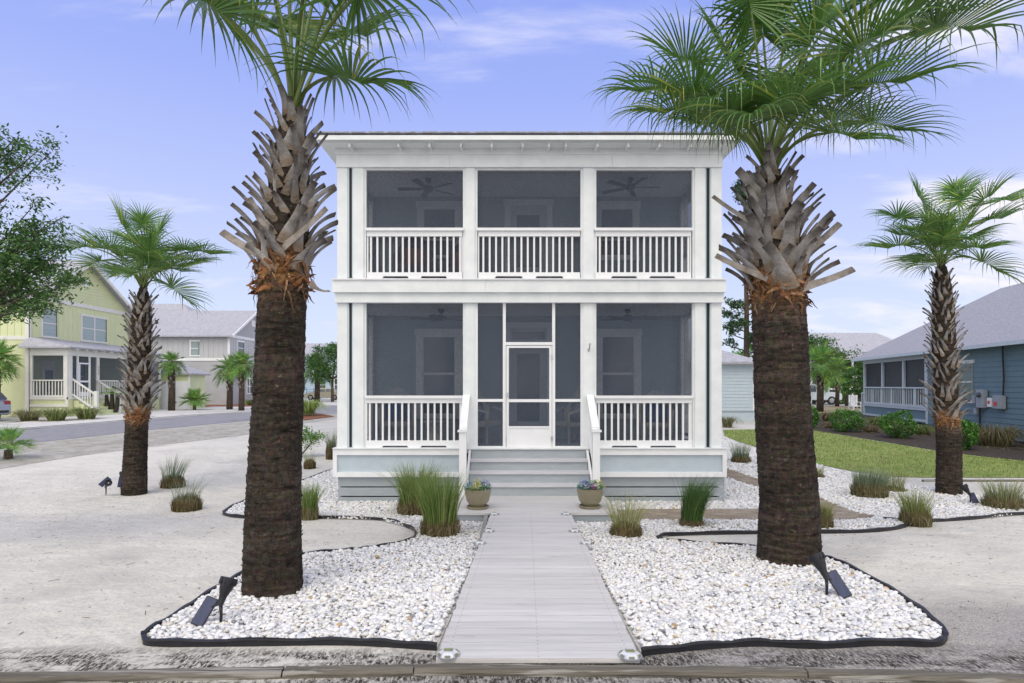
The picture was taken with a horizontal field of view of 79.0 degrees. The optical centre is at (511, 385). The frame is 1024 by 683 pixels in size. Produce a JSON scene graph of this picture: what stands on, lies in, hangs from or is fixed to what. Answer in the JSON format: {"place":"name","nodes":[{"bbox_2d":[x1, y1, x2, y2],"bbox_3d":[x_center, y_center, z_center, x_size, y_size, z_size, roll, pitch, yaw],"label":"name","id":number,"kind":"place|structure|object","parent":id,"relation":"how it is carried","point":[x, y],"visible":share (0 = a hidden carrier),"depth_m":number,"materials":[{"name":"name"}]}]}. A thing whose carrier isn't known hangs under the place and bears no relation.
{"place":"outdoors","nodes":[
{"label":"outdoors","id":0,"kind":"place"},
{"bbox_2d":[0,406,250,429],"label":"sidewalk","id":1,"kind":"structure","parent":0,"point":[167,413],"depth_m":34.51,"materials":[{"name":"concrete"}]},
{"bbox_2d":[32,407,84,421],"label":"grass tuft","id":2,"kind":"object","parent":1,"relation":"on","point":[54,415],"visible":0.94,"depth_m":31.13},
{"bbox_2d":[66,406,112,419],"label":"grass tuft","id":3,"kind":"object","parent":1,"relation":"on","point":[88,413],"visible":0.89,"depth_m":32.35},
{"bbox_2d":[99,388,122,412],"bbox_3d":[-23.821,0.938,37.005,1.767,1.590,0.982,0,0,0],"label":"fan palm cluster","id":4,"kind":"object","parent":1,"relation":"on","point":[114,404],"visible":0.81,"depth_m":36.91,"materials":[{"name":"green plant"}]},
{"bbox_2d":[177,388,211,409],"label":"saw palmetto","id":5,"kind":"object","parent":1,"relation":"on","point":[193,397],"visible":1,"depth_m":42.96,"materials":[{"name":"green plant"}]},
{"bbox_2d":[0,406,336,447],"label":"road","id":6,"kind":"structure","parent":0,"point":[44,434],"depth_m":27.98,"materials":[{"name":"asphalt"}]},
{"bbox_2d":[304,388,336,399],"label":"parked sedan","id":7,"kind":"object","parent":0,"point":[325,392],"visible":0.48,"depth_m":73.11,"materials":[{"name":"beige paint"}]},
{"bbox_2d":[0,398,1023,682],"bbox_3d":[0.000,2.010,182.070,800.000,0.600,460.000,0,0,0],"label":"ground","id":8,"kind":"structure","parent":0,"point":[86,610],"depth_m":6.75,"materials":[{"name":"sand"}]},
{"bbox_2d":[0,338,23,418],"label":"cabbage palm","id":9,"kind":"object","parent":8,"relation":"on","point":[4,369],"visible":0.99,"depth_m":33.08,"materials":[{"name":"green plant"}]},
{"bbox_2d":[6,409,46,422],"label":"grass tuft","id":10,"kind":"object","parent":8,"relation":"on","point":[23,415],"visible":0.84,"depth_m":31.12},
{"bbox_2d":[0,123,99,325],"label":"oak tree","id":11,"kind":"object","parent":8,"relation":"on","point":[11,257],"visible":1,"depth_m":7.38,"materials":[{"name":"green plant"}]},
{"bbox_2d":[0,260,165,415],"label":"green house","id":12,"kind":"structure","parent":8,"relation":"on","point":[70,355],"depth_m":36.95,"materials":[{"name":"wood"}]},
{"bbox_2d":[42,361,54,394],"bbox_3d":[-27.010,-0.390,36.220,0.060,2.100,1.000,0,0,0],"label":"entry door","id":13,"kind":"structure","parent":12,"relation":"in","point":[48,367],"depth_m":36.17,"materials":[{"name":"grey glass"}]},
{"bbox_2d":[40,308,58,338],"bbox_3d":[-27.070,-3.655,36.370,0.060,1.750,1.380,0,0,0],"label":"window","id":14,"kind":"structure","parent":12,"relation":"in","point":[48,325],"depth_m":36.36,"materials":[{"name":"blue glass"}]},
{"bbox_2d":[80,313,107,343],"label":"window","id":15,"kind":"structure","parent":12,"relation":"in","point":[93,328],"depth_m":40.18,"materials":[{"name":"blue glass"}]},
{"bbox_2d":[0,666,284,682],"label":"landscape timber","id":16,"kind":"object","parent":8,"relation":"on","point":[178,674],"visible":0.97,"depth_m":4.05,"materials":[{"name":"wood"}]},
{"bbox_2d":[53,193,240,495],"bbox_3d":[-7.895,-0.893,13.254,3.459,6.560,3.115,0,0,39],"label":"cabbage palm","id":17,"kind":"object","parent":8,"relation":"on","point":[156,258],"visible":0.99,"depth_m":12.99,"materials":[{"name":"green plant"}]},
{"bbox_2d":[0,414,336,468],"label":"gravel shoulder","id":18,"kind":"object","parent":8,"relation":"on","point":[52,450],"visible":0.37,"depth_m":22.41},
{"bbox_2d":[0,424,39,458],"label":"saw palmetto","id":19,"kind":"object","parent":18,"relation":"on","point":[7,434],"visible":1,"depth_m":18.36,"materials":[{"name":"green plant"}]},
{"bbox_2d":[150,454,191,488],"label":"grass clump","id":20,"kind":"object","parent":8,"relation":"on","point":[167,479],"visible":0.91,"depth_m":13.97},
{"bbox_2d":[156,351,187,410],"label":"cabbage palm","id":21,"kind":"object","parent":8,"relation":"on","point":[172,369],"visible":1,"depth_m":41.81,"materials":[{"name":"green plant"}]},
{"bbox_2d":[151,359,210,408],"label":"garage","id":22,"kind":"structure","parent":8,"relation":"on","point":[193,378],"depth_m":45.02,"materials":[{"name":"beige"}]},
{"bbox_2d":[155,475,213,512],"bbox_3d":[-5.986,1.958,11.396,1.196,0.688,1.068,0,0,28],"label":"grass clump","id":23,"kind":"object","parent":8,"relation":"on","point":[188,502],"visible":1,"depth_m":11.28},
{"bbox_2d":[130,304,256,404],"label":"grey house","id":24,"kind":"structure","parent":8,"relation":"on","point":[204,341],"depth_m":55.49,"materials":[{"name":"wood"}]},
{"bbox_2d":[211,353,247,409],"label":"cabbage palm","id":25,"kind":"object","parent":8,"relation":"on","point":[229,400],"visible":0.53,"depth_m":43.80,"materials":[{"name":"green plant"}]},
{"bbox_2d":[222,350,253,410],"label":"cabbage palm","id":26,"kind":"object","parent":8,"relation":"on","point":[240,358],"visible":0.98,"depth_m":41.83,"materials":[{"name":"green plant"}]},
{"bbox_2d":[140,468,436,650],"bbox_3d":[-3.376,2.110,10.319,2.833,0.458,12.805,0,0,-20],"label":"garden edging","id":27,"kind":"object","parent":8,"relation":"on","point":[274,641],"visible":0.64,"depth_m":4.63,"materials":[{"name":"black plastic"}]},
{"bbox_2d":[142,0,477,598],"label":"cabbage palm","id":28,"kind":"object","parent":8,"relation":"on","point":[283,246],"visible":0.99,"depth_m":5.75,"materials":[{"name":"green plant"}]},
{"bbox_2d":[302,425,324,453],"bbox_3d":[-6.112,1.669,18.730,1.128,1.002,0.920,0,0,-15],"label":"sapling","id":29,"kind":"object","parent":8,"relation":"on","point":[311,438],"visible":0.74,"depth_m":18.69,"materials":[{"name":"green plant"}]},
{"bbox_2d":[303,413,333,419],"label":"mulch island","id":30,"kind":"structure","parent":8,"relation":"on","point":[317,415],"depth_m":34.36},
{"bbox_2d":[303,399,333,415],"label":"grass clump","id":31,"kind":"object","parent":30,"relation":"on","point":[310,406],"visible":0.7,"depth_m":34.95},
{"bbox_2d":[301,475,336,520],"bbox_3d":[-3.382,1.877,10.237,1.043,0.714,0.812,0,0,0],"label":"grass clump","id":32,"kind":"object","parent":8,"relation":"on","point":[309,506],"visible":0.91,"depth_m":10.18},
{"bbox_2d":[304,351,336,401],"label":"cabbage palm","id":33,"kind":"object","parent":8,"relation":"on","point":[310,374],"visible":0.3,"depth_m":65.72,"materials":[{"name":"green plant"}]},
{"bbox_2d":[304,343,336,393],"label":"blue house","id":34,"kind":"structure","parent":8,"relation":"on","point":[308,348],"depth_m":84.06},
{"bbox_2d":[305,341,336,401],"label":"oak tree","id":35,"kind":"object","parent":8,"relation":"on","point":[330,348],"visible":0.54,"depth_m":62.83,"materials":[{"name":"green plant"}]},
{"bbox_2d":[319,428,336,459],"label":"grass clump","id":36,"kind":"object","parent":8,"relation":"on","point":[331,444],"visible":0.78,"depth_m":18.31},
{"bbox_2d":[206,508,474,646],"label":"gravel bed fines","id":37,"kind":"object","parent":8,"relation":"on","point":[439,637],"visible":0.09,"depth_m":5.32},
{"bbox_2d":[146,569,467,641],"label":"white gravel","id":38,"kind":"structure","parent":37,"relation":"on","point":[404,609],"depth_m":5.31,"materials":[{"name":"gravel"}]},
{"bbox_2d":[190,576,237,625],"bbox_3d":[-2.413,1.752,5.039,0.355,0.398,0.146,0,0,-35],"label":"solar spotlight","id":39,"kind":"object","parent":38,"relation":"on","point":[209,604],"visible":1,"depth_m":5.03,"materials":[{"name":"black plastic"}]},
{"bbox_2d":[227,469,398,511],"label":"white gravel","id":40,"kind":"structure","parent":37,"relation":"on","point":[328,501],"depth_m":11.88,"materials":[{"name":"gravel"}]},
{"bbox_2d":[226,511,482,574],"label":"white gravel","id":41,"kind":"structure","parent":37,"relation":"on","point":[438,554],"depth_m":7.42,"materials":[{"name":"gravel"}]},
{"bbox_2d":[388,466,488,542],"bbox_3d":[-1.013,1.590,8.692,1.605,1.102,1.474,0,0,-29],"label":"grass clump","id":42,"kind":"object","parent":41,"relation":"on","point":[438,510],"visible":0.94,"depth_m":8.55,"materials":[{"name":"plant"}]},
{"bbox_2d":[365,454,446,519],"bbox_3d":[-1.685,1.728,10.670,1.735,1.084,1.700,0,0,28],"label":"grass clump","id":43,"kind":"object","parent":37,"relation":"on","point":[406,504],"visible":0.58,"depth_m":10.51,"materials":[{"name":"plant"}]},
{"bbox_2d":[282,663,413,678],"bbox_3d":[-1.085,1.953,4.142,0.851,0.156,0.094,0,0,-2],"label":"landscape timber","id":44,"kind":"object","parent":8,"relation":"on","point":[349,671],"visible":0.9,"depth_m":4.11,"materials":[{"name":"wood"}]},
{"bbox_2d":[0,477,1023,679],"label":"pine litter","id":45,"kind":"object","parent":8,"relation":"on","point":[377,540],"visible":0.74,"depth_m":7.69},
{"bbox_2d":[316,131,753,501],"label":"porch house","id":46,"kind":"structure","parent":8,"relation":"on","point":[561,254],"depth_m":12.09,"materials":[{"name":"white paint"}]},
{"bbox_2d":[378,388,416,439],"bbox_3d":[-2.499,0.633,13.563,0.827,1.173,0.682,0,0,-9],"label":"wicker armchair","id":47,"kind":"object","parent":46,"relation":"on","point":[397,392],"visible":0.59,"depth_m":13.66,"materials":[{"name":"grey"}]},
{"bbox_2d":[393,237,433,277],"bbox_3d":[-2.134,-2.717,13.543,0.905,1.275,0.777,0,0,0],"label":"wicker armchair","id":48,"kind":"object","parent":46,"relation":"on","point":[412,254],"visible":0.46,"depth_m":13.67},
{"bbox_2d":[397,177,455,198],"bbox_3d":[-1.825,-4.248,13.170,1.200,0.283,1.261,0,0,0],"label":"ceiling fan","id":49,"kind":"object","parent":46,"relation":"hanging from","point":[428,189],"visible":1,"depth_m":13.13,"materials":[{"name":"grey metal"}]},
{"bbox_2d":[423,420,446,439],"bbox_3d":[-1.662,0.985,13.370,0.520,0.470,0.520,0,0,0],"label":"side table","id":50,"kind":"object","parent":46,"relation":"on","point":[431,429],"visible":0.63,"depth_m":13.24,"materials":[{"name":"white wicker"}]},
{"bbox_2d":[410,309,462,321],"bbox_3d":[-1.533,-1.490,13.154,1.232,0.260,1.255,0,0,0],"label":"ceiling fan","id":51,"kind":"object","parent":46,"relation":"hanging from","point":[440,318],"visible":0.95,"depth_m":13.11,"materials":[{"name":"grey metal"}]},
{"bbox_2d":[415,329,462,418],"bbox_3d":[-1.693,-0.275,14.425,1.125,2.083,0.090,0,0,0],"label":"window","id":52,"kind":"structure","parent":46,"relation":"in","point":[438,351],"depth_m":14.44,"materials":[{"name":"glass"}]},
{"bbox_2d":[416,201,462,260],"bbox_3d":[-1.679,-3.590,14.425,1.098,1.374,0.090,0,0,0],"label":"window","id":53,"kind":"structure","parent":46,"relation":"in","point":[430,214],"depth_m":14.44,"materials":[{"name":"white paint"}]},
{"bbox_2d":[436,243,458,277],"bbox_3d":[-1.173,-2.667,13.564,0.826,1.173,0.681,0,0,23],"label":"wicker armchair","id":54,"kind":"object","parent":46,"relation":"on","point":[450,261],"visible":0.2,"depth_m":13.69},
{"bbox_2d":[478,389,502,444],"bbox_3d":[-0.631,0.530,13.267,0.711,1.380,0.863,0,0,27],"label":"wicker armchair","id":55,"kind":"object","parent":46,"relation":"on","point":[485,423],"visible":0.52,"depth_m":13.40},
{"bbox_2d":[503,199,553,277],"bbox_3d":[0.384,-3.408,14.432,1.165,1.821,0.075,0,0,0],"label":"entry door","id":56,"kind":"structure","parent":46,"relation":"in","point":[519,213],"depth_m":14.41,"materials":[{"name":"white paint"}]},
{"bbox_2d":[506,322,551,425],"bbox_3d":[0.384,-0.143,14.432,1.165,2.648,0.075,0,0,0],"label":"entry door","id":57,"kind":"structure","parent":46,"relation":"in","point":[528,367],"depth_m":14.41,"materials":[{"name":"white paint"}]},
{"bbox_2d":[506,346,552,446],"bbox_3d":[0.342,0.214,12.097,0.903,1.984,0.095,0,0,0],"label":"screen door","id":58,"kind":"structure","parent":46,"relation":"in","point":[516,436],"depth_m":12.10,"materials":[{"name":"white paint"}]},
{"bbox_2d":[555,387,579,443],"bbox_3d":[1.299,0.588,13.367,0.682,1.265,0.827,0,0,-27],"label":"wicker armchair","id":59,"kind":"object","parent":46,"relation":"on","point":[570,423],"visible":0.47,"depth_m":13.51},
{"bbox_2d":[596,201,640,260],"bbox_3d":[2.432,-3.590,14.425,1.099,1.374,0.090,0,0,0],"label":"window","id":60,"kind":"structure","parent":46,"relation":"in","point":[609,214],"depth_m":14.42,"materials":[{"name":"white paint"}]},
{"bbox_2d":[596,329,641,418],"bbox_3d":[2.460,-0.275,14.425,1.126,2.083,0.090,0,0,0],"label":"window","id":61,"kind":"structure","parent":46,"relation":"in","point":[618,351],"depth_m":14.44,"materials":[{"name":"glass"}]},
{"bbox_2d":[599,309,657,321],"bbox_3d":[2.493,-1.490,13.180,1.221,0.260,1.259,0,0,0],"label":"ceiling fan","id":62,"kind":"object","parent":46,"relation":"hanging from","point":[628,318],"visible":1,"depth_m":13.11,"materials":[{"name":"grey metal"}]},
{"bbox_2d":[602,177,660,196],"bbox_3d":[2.553,-4.267,13.170,1.200,0.246,1.261,0,0,0],"label":"ceiling fan","id":63,"kind":"object","parent":46,"relation":"hanging from","point":[629,186],"visible":1,"depth_m":13.12,"materials":[{"name":"grey metal"}]},
{"bbox_2d":[639,390,673,439],"bbox_3d":[3.109,0.659,13.463,0.791,1.122,0.652,0,0,11],"label":"wicker armchair","id":64,"kind":"object","parent":46,"relation":"on","point":[654,393],"visible":0.62,"depth_m":13.56,"materials":[{"name":"grey"}]},
{"bbox_2d":[456,515,615,522],"bbox_3d":[0.245,2.171,10.460,2.810,0.279,1.420,0,0,0],"label":"landing skirt","id":65,"kind":"object","parent":8,"relation":"on","point":[584,518],"visible":0.07,"depth_m":9.75,"materials":[{"name":"grey paint"}]},
{"bbox_2d":[453,496,617,514],"bbox_3d":[0.245,2.010,10.475,2.850,0.035,1.504,0,0,0],"label":"landing","id":66,"kind":"object","parent":65,"relation":"on","point":[531,504],"visible":0.49,"depth_m":10.32,"materials":[{"name":"concrete"}]},
{"bbox_2d":[464,478,491,509],"bbox_3d":[-0.555,1.745,10.093,0.477,0.495,0.464,0,0,37],"label":"flower pot","id":67,"kind":"object","parent":66,"relation":"on","point":[477,497],"visible":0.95,"depth_m":9.95,"materials":[{"name":"beige ceramic"}]},
{"bbox_2d":[576,478,603,509],"bbox_3d":[1.278,1.749,10.123,0.480,0.488,0.493,0,0,0],"label":"flower pot","id":68,"kind":"object","parent":66,"relation":"on","point":[588,491],"visible":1,"depth_m":10.00,"materials":[{"name":"beige ceramic"}]},
{"bbox_2d":[436,513,639,662],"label":"boardwalk","id":69,"kind":"structure","parent":8,"relation":"on","point":[534,590],"depth_m":5.45,"materials":[{"name":"wood"}]},
{"bbox_2d":[436,647,459,659],"bbox_3d":[-0.444,1.861,4.337,0.168,0.036,0.168,0,0,0],"label":"solar step light","id":70,"kind":"object","parent":69,"relation":"on","point":[448,653],"visible":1,"depth_m":4.30,"materials":[{"name":"white plastic"}]},
{"bbox_2d":[618,649,641,660],"bbox_3d":[0.820,1.861,4.317,0.168,0.036,0.168,0,0,0],"label":"solar step light","id":71,"kind":"object","parent":69,"relation":"on","point":[629,654],"visible":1,"depth_m":4.28,"materials":[{"name":"white plastic"}]},
{"bbox_2d":[414,663,807,678],"bbox_3d":[0.647,1.954,4.147,2.592,0.156,0.094,0,0,1],"label":"landscape timber","id":72,"kind":"object","parent":8,"relation":"on","point":[621,670],"visible":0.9,"depth_m":4.12,"materials":[{"name":"wood"}]},
{"bbox_2d":[688,341,754,420],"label":"shed","id":73,"kind":"structure","parent":8,"relation":"on","point":[737,388],"depth_m":31.46,"materials":[{"name":"white paint"}]},
{"bbox_2d":[722,172,753,356],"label":"pine tree","id":74,"kind":"object","parent":8,"relation":"on","point":[731,325],"visible":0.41,"depth_m":43.85,"materials":[{"name":"green plant"}]},
{"bbox_2d":[641,518,948,655],"bbox_3d":[3.143,2.050,7.480,3.085,0.346,7.487,0,0,30],"label":"garden edging","id":75,"kind":"object","parent":8,"relation":"on","point":[942,640],"visible":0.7,"depth_m":4.62,"materials":[{"name":"black plastic"}]},
{"bbox_2d":[593,498,1012,651],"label":"gravel bed fines","id":76,"kind":"object","parent":8,"relation":"on","point":[635,638],"visible":0.09,"depth_m":5.21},
{"bbox_2d":[600,570,941,646],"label":"white gravel","id":77,"kind":"structure","parent":76,"relation":"on","point":[675,614],"depth_m":5.38,"materials":[{"name":"gravel"}]},
{"bbox_2d":[807,552,851,598],"bbox_3d":[2.952,1.766,5.774,0.380,0.426,0.155,0,0,38],"label":"solar spotlight","id":78,"kind":"object","parent":77,"relation":"on","point":[833,577],"visible":0.98,"depth_m":5.76,"materials":[{"name":"black plastic"}]},
{"bbox_2d":[575,510,1022,574],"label":"white gravel","id":79,"kind":"structure","parent":76,"relation":"on","point":[665,554],"depth_m":7.72,"materials":[{"name":"gravel"}]},
{"bbox_2d":[587,489,726,544],"bbox_3d":[1.814,1.764,8.729,2.044,0.746,1.934,0,0,-30],"label":"grass clump","id":80,"kind":"object","parent":79,"relation":"on","point":[625,525],"visible":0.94,"depth_m":8.54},
{"bbox_2d":[663,473,738,529],"bbox_3d":[2.824,1.707,9.427,1.191,0.935,0.988,0,0,0],"label":"grass clump","id":81,"kind":"object","parent":79,"relation":"on","point":[692,517],"visible":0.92,"depth_m":9.30,"materials":[{"name":"plant"}]},
{"bbox_2d":[820,500,846,532],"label":"grass clump","id":82,"kind":"object","parent":79,"relation":"on","point":[826,517],"visible":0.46,"depth_m":9.17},
{"bbox_2d":[608,436,1023,511],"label":"white gravel","id":83,"kind":"structure","parent":76,"relation":"on","point":[744,495],"depth_m":12.44,"materials":[{"name":"gravel"}]},
{"bbox_2d":[725,438,754,462],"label":"grass clump","id":84,"kind":"object","parent":83,"relation":"on","point":[741,457],"visible":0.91,"depth_m":17.52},
{"bbox_2d":[833,465,900,501],"bbox_3d":[7.306,1.962,12.611,1.719,0.699,1.666,0,0,-39],"label":"grass clump","id":85,"kind":"object","parent":83,"relation":"on","point":[872,486],"visible":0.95,"depth_m":12.45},
{"bbox_2d":[872,467,924,491],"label":"grass clump","id":86,"kind":"object","parent":83,"relation":"on","point":[899,488],"visible":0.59,"depth_m":13.25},
{"bbox_2d":[965,476,1023,510],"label":"grass clump","id":87,"kind":"object","parent":83,"relation":"on","point":[1004,498],"visible":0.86,"depth_m":11.34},
{"bbox_2d":[883,512,1023,521],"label":"garden edging","id":88,"kind":"object","parent":76,"relation":"on","point":[972,517],"visible":0.56,"depth_m":10.23,"materials":[{"name":"black plastic"}]},
{"bbox_2d":[587,0,1023,567],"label":"cabbage palm","id":89,"kind":"object","parent":8,"relation":"on","point":[775,250],"visible":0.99,"depth_m":6.91,"materials":[{"name":"green plant"}]},
{"bbox_2d":[810,384,841,404],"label":"pickup truck","id":90,"kind":"object","parent":8,"relation":"on","point":[829,397],"visible":0.34,"depth_m":55.07,"materials":[{"name":"white paint"}]},
{"bbox_2d":[808,330,851,403],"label":"leafy tree","id":91,"kind":"object","parent":8,"relation":"on","point":[815,341],"visible":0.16,"depth_m":56.93,"materials":[{"name":"green plant"}]},
{"bbox_2d":[815,406,860,412],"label":"garden bed","id":92,"kind":"object","parent":8,"relation":"on","point":[829,409],"visible":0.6,"depth_m":45.51,"materials":[{"name":"soil"}]},
{"bbox_2d":[809,340,848,411],"bbox_3d":[19.860,-0.609,39.970,3.162,4.847,3.537,0,0,0],"label":"cabbage palm","id":93,"kind":"object","parent":92,"relation":"on","point":[819,354],"visible":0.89,"depth_m":39.71,"materials":[{"name":"green plant"}]},
{"bbox_2d":[824,354,860,406],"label":"cabbage palm","id":94,"kind":"object","parent":92,"relation":"on","point":[836,385],"visible":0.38,"depth_m":49.73,"materials":[{"name":"green plant"}]},
{"bbox_2d":[837,367,862,407],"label":"leafy tree","id":95,"kind":"object","parent":92,"relation":"on","point":[854,390],"visible":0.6,"depth_m":45.87,"materials":[{"name":"green plant"}]},
{"bbox_2d":[825,344,865,405],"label":"oak tree","id":96,"kind":"object","parent":8,"relation":"on","point":[859,364],"visible":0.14,"depth_m":51.84,"materials":[{"name":"green plant"}]},
{"bbox_2d":[808,333,892,401],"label":"white house","id":97,"kind":"structure","parent":8,"relation":"on","point":[868,341],"depth_m":64.94,"materials":[{"name":"grey"}]},
{"bbox_2d":[804,667,1023,682],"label":"landscape timber","id":98,"kind":"object","parent":8,"relation":"on","point":[882,675],"visible":0.94,"depth_m":4.04,"materials":[{"name":"wood"}]},
{"bbox_2d":[881,485,952,529],"bbox_3d":[6.285,1.856,9.666,1.140,0.659,1.106,0,0,42],"label":"grass clump","id":99,"kind":"object","parent":8,"relation":"on","point":[916,513],"visible":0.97,"depth_m":9.52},
{"bbox_2d":[813,412,1023,459],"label":"mulch bed","id":100,"kind":"object","parent":8,"relation":"on","point":[924,441],"visible":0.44,"depth_m":22.30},
{"bbox_2d":[829,408,866,431],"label":"boxwood shrub","id":101,"kind":"object","parent":100,"relation":"on","point":[847,426],"visible":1,"depth_m":25.31,"materials":[{"name":"green plant"}]},
{"bbox_2d":[877,410,919,437],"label":"boxwood shrub","id":102,"kind":"object","parent":100,"relation":"on","point":[885,426],"visible":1,"depth_m":23.21,"materials":[{"name":"green plant"}]},
{"bbox_2d":[961,418,979,449],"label":"boxwood shrub","id":103,"kind":"object","parent":100,"relation":"on","point":[972,436],"visible":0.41,"depth_m":20.08,"materials":[{"name":"green plant"}]},
{"bbox_2d":[848,167,1023,495],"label":"cabbage palm","id":104,"kind":"object","parent":8,"relation":"on","point":[934,233],"visible":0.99,"depth_m":12.81,"materials":[{"name":"green plant"}]},
{"bbox_2d":[851,282,1023,441],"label":"blue bungalow","id":105,"kind":"object","parent":8,"relation":"on","point":[894,370],"visible":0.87,"depth_m":27.23,"materials":[{"name":"wood"}]},
{"bbox_2d":[958,360,974,402],"bbox_3d":[18.454,-0.165,25.356,0.060,1.730,1.520,0,0,10],"label":"window","id":106,"kind":"structure","parent":105,"relation":"in","point":[968,373],"depth_m":25.11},
{"bbox_2d":[972,346,1005,425],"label":"utility meters","id":107,"kind":"object","parent":105,"relation":"attached to","point":[980,399],"visible":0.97,"depth_m":23.40,"materials":[{"name":"grey metal"}]},
{"bbox_2d":[0,0,1023,357],"label":"sky","id":108,"kind":"structure","parent":0,"point":[146,117],"materials":[{"name":"blue"}]},
{"bbox_2d":[723,429,1023,476],"bbox_3d":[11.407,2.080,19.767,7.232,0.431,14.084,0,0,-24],"label":"lawn","id":109,"kind":"structure","parent":0,"point":[923,465],"depth_m":18.41,"materials":[{"name":"plant"}]},
{"bbox_2d":[962,421,1023,450],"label":"arching grass","id":110,"kind":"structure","parent":0,"point":[990,436],"depth_m":20.84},
{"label":"paver path bedding","id":111,"kind":"structure","parent":0,"visible":0},
{"bbox_2d":[617,468,874,519],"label":"paver path","id":112,"kind":"structure","parent":111,"relation":"on","point":[751,514],"depth_m":10.72,"materials":[{"name":"beige brick"}]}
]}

